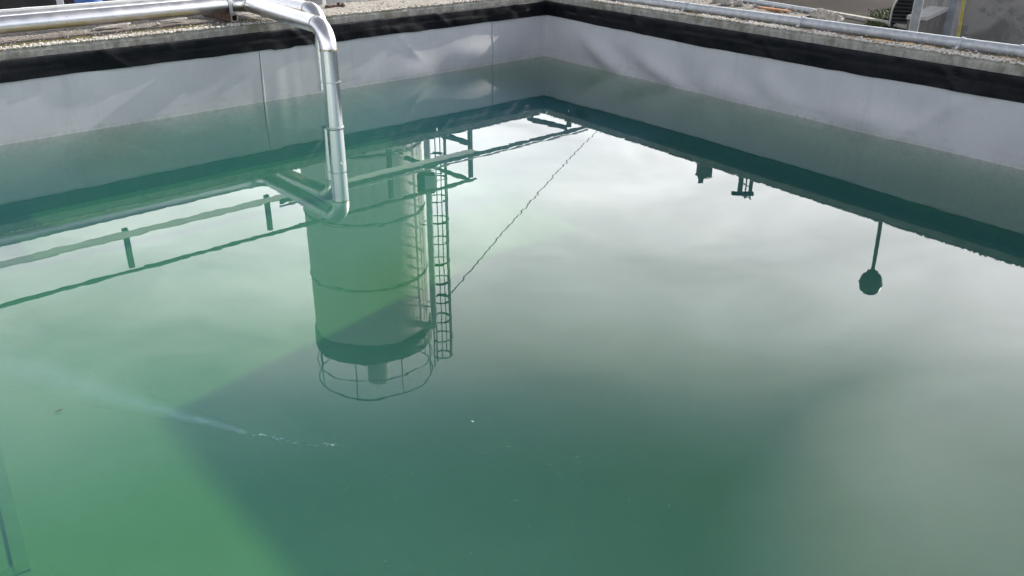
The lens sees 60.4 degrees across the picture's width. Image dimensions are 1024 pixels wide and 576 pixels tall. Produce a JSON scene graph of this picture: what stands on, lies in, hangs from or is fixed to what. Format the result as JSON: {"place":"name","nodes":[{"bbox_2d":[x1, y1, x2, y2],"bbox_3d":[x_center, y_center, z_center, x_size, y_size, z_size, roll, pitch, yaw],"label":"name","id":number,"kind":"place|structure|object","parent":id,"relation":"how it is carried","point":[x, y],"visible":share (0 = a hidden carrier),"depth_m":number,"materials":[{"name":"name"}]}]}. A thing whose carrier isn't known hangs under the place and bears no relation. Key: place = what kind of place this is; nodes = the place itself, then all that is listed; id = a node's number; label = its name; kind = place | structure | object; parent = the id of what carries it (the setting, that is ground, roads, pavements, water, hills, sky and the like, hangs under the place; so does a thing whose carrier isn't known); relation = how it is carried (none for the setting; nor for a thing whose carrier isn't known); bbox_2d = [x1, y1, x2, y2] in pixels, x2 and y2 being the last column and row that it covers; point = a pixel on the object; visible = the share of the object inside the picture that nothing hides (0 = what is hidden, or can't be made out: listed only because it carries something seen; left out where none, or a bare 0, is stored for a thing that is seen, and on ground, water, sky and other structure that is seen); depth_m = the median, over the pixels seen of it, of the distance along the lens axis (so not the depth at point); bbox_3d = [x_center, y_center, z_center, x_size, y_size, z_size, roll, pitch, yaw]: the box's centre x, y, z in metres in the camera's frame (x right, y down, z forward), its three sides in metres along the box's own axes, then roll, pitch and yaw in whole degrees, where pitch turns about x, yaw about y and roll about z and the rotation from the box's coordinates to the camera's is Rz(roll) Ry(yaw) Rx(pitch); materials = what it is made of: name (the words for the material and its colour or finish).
{"place":"outdoors","nodes":[
{"label":"outdoors","id":0,"kind":"place"},
{"bbox_2d":[0,0,202,20],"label":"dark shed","id":1,"kind":"structure","parent":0,"point":[9,4],"depth_m":20.35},
{"bbox_2d":[0,302,692,574],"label":"floating specks","id":2,"kind":"object","parent":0,"point":[355,483],"visible":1,"depth_m":3.23,"materials":[{"name":"plant"}]},
{"bbox_2d":[0,105,1023,575],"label":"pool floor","id":3,"kind":"structure","parent":0,"point":[550,301],"depth_m":5.30,"materials":[{"name":"green liquid"}]},
{"bbox_2d":[0,447,30,575],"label":"sunken frame","id":4,"kind":"object","parent":3,"relation":"on","point":[17,549],"visible":1,"depth_m":3.99,"materials":[{"name":"paint"}]},
{"bbox_2d":[0,1,1023,252],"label":"pool liner","id":5,"kind":"object","parent":3,"relation":"on","point":[934,143],"visible":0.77,"depth_m":8.66,"materials":[{"name":"plastic"}]},
{"bbox_2d":[0,0,1023,65],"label":"gravel","id":6,"kind":"structure","parent":0,"point":[953,52],"depth_m":8.36,"materials":[{"name":"grey gravel"}]},
{"bbox_2d":[763,0,905,29],"bbox_3d":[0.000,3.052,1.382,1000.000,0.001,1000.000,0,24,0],"label":"ground","id":7,"kind":"structure","parent":0,"point":[858,7],"depth_m":27.92,"materials":[{"name":"concrete"}]},
{"bbox_2d":[21,0,63,7],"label":"panel stand","id":8,"kind":"object","parent":7,"relation":"on","point":[60,2],"visible":0.13,"depth_m":13.66,"materials":[{"name":"metal"}]},
{"bbox_2d":[74,0,102,3],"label":"blue drum","id":9,"kind":"object","parent":7,"relation":"on","point":[81,1],"depth_m":14.59,"materials":[{"name":"plastic"}]},
{"bbox_2d":[0,0,545,60],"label":"concrete wall","id":10,"kind":"structure","parent":7,"relation":"on","point":[54,34],"depth_m":8.64,"materials":[{"name":"grey concrete"}]},
{"bbox_2d":[94,22,130,29],"bbox_3d":[-3.850,-2.525,8.476,0.100,0.031,0.372,18,30,34],"label":"slate shard","id":11,"kind":"object","parent":10,"relation":"on","point":[109,26],"visible":1,"depth_m":8.45,"materials":[{"name":"grey stone"}]},
{"bbox_2d":[159,17,186,22],"bbox_3d":[-3.408,-2.699,8.863,0.301,0.028,0.080,-21,32,-38],"label":"slate shard","id":12,"kind":"object","parent":10,"relation":"on","point":[171,20],"visible":1,"depth_m":8.85,"materials":[{"name":"grey stone"}]},
{"bbox_2d":[203,0,238,21],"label":"pipe support","id":13,"kind":"object","parent":10,"relation":"on","point":[231,16],"visible":0.59,"depth_m":8.96,"materials":[{"name":"metal"}]},
{"bbox_2d":[0,0,326,90],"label":"stainless pipe","id":14,"kind":"object","parent":13,"relation":"attached to","point":[310,7],"visible":0.3,"depth_m":8.51,"materials":[{"name":"silver metal"}]},
{"bbox_2d":[322,0,344,7],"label":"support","id":15,"kind":"object","parent":10,"relation":"on","point":[339,4],"visible":1,"depth_m":10.00,"materials":[{"name":"silver metal"}]},
{"bbox_2d":[305,0,364,4],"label":"storage silo","id":16,"kind":"object","parent":7,"relation":"on","point":[317,2],"depth_m":24.58,"materials":[{"name":"paint"}]},
{"bbox_2d":[546,0,1023,76],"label":"concrete wall","id":17,"kind":"structure","parent":7,"relation":"on","point":[980,64],"depth_m":8.24,"materials":[{"name":"grey concrete"}]},
{"bbox_2d":[720,0,732,5],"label":"rubble chunk","id":18,"kind":"object","parent":17,"relation":"on","point":[726,2],"visible":1,"depth_m":10.17,"materials":[{"name":"grey concrete"}]},
{"bbox_2d":[733,0,744,5],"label":"rubble chunk","id":19,"kind":"object","parent":17,"relation":"on","point":[738,3],"visible":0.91,"depth_m":10.11,"materials":[{"name":"grey concrete"}]},
{"bbox_2d":[734,0,814,12],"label":"conduit","id":20,"kind":"object","parent":17,"relation":"on","point":[782,6],"depth_m":9.96,"materials":[{"name":"grey metal"}]},
{"bbox_2d":[758,7,790,12],"bbox_3d":[2.912,-3.089,9.764,0.070,0.024,0.420,-16,29,-31],"label":"orange batten","id":21,"kind":"object","parent":17,"relation":"on","point":[775,9],"visible":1,"depth_m":9.74,"materials":[{"name":"wood"}]},
{"bbox_2d":[732,0,840,21],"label":"rubble crumbs","id":22,"kind":"object","parent":17,"relation":"on","point":[788,12],"visible":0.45,"depth_m":9.76,"materials":[{"name":"grey concrete"}]},
{"bbox_2d":[816,8,829,19],"bbox_3d":[3.249,-2.838,9.135,0.160,0.123,0.199,0,24,0],"label":"rubble chunk","id":23,"kind":"object","parent":22,"relation":"on","point":[822,14],"visible":0.94,"depth_m":9.09,"materials":[{"name":"grey concrete"}]},
{"bbox_2d":[826,11,839,20],"bbox_3d":[3.297,-2.799,9.079,0.151,0.112,0.091,10,26,22],"label":"rubble chunk","id":24,"kind":"object","parent":22,"relation":"on","point":[833,15],"visible":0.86,"depth_m":9.04,"materials":[{"name":"grey concrete"}]},
{"bbox_2d":[836,15,843,20],"bbox_3d":[3.359,-2.761,9.013,0.093,0.054,0.082,-20,31,-38],"label":"rubble chunk","id":25,"kind":"object","parent":22,"relation":"on","point":[839,17],"visible":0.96,"depth_m":8.99,"materials":[{"name":"grey concrete"}]},
{"bbox_2d":[809,9,816,16],"bbox_3d":[3.209,-2.915,9.333,0.132,0.080,0.121,22,32,39],"label":"rubble chunk","id":26,"kind":"object","parent":17,"relation":"on","point":[813,12],"visible":0.7,"depth_m":9.30,"materials":[{"name":"grey concrete"}]},
{"bbox_2d":[611,0,1023,56],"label":"galvanized pipe","id":27,"kind":"object","parent":17,"relation":"on","point":[963,43],"visible":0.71,"depth_m":8.22,"materials":[{"name":"silver metal"}]},
{"bbox_2d":[824,9,906,28],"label":"kerb","id":28,"kind":"structure","parent":7,"relation":"on","point":[853,16],"depth_m":24.56,"materials":[{"name":"concrete"}]},
{"bbox_2d":[888,0,913,25],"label":"louvred housing","id":29,"kind":"object","parent":7,"relation":"on","point":[901,10],"visible":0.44,"depth_m":23.44,"materials":[{"name":"metal"}]},
{"bbox_2d":[908,0,923,31],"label":"lamp post","id":30,"kind":"object","parent":7,"relation":"on","point":[916,15],"depth_m":12.47,"materials":[{"name":"metal"}]},
{"bbox_2d":[942,0,957,35],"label":"leaning board","id":31,"kind":"object","parent":7,"relation":"on","point":[952,4],"depth_m":18.98,"materials":[{"name":"grey wood"}]},
{"bbox_2d":[922,0,1023,44],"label":"concrete outbuilding","id":32,"kind":"structure","parent":7,"relation":"on","point":[1000,21],"depth_m":19.40,"materials":[{"name":"grey concrete"}]},
{"bbox_2d":[957,0,964,36],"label":"yellow hose","id":33,"kind":"object","parent":32,"relation":"hanging from","point":[961,18],"visible":0.55,"depth_m":19.39,"materials":[{"name":"plastic"}]},
{"bbox_2d":[866,6,897,27],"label":"grass","id":34,"kind":"structure","parent":0,"point":[884,14],"depth_m":25.09,"materials":[{"name":"green plant"}]},
{"bbox_2d":[906,6,948,34],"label":"concrete plinth","id":35,"kind":"structure","parent":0,"point":[932,19],"depth_m":18.15,"materials":[{"name":"grey concrete"}]},
{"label":"pipe support","id":36,"kind":"object","parent":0,"visible":0},
{"bbox_2d":[0,0,348,196],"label":"stainless pipe","id":37,"kind":"object","parent":36,"relation":"attached to","point":[320,27],"visible":0.92,"depth_m":8.08,"materials":[{"name":"silver metal"}]}
]}

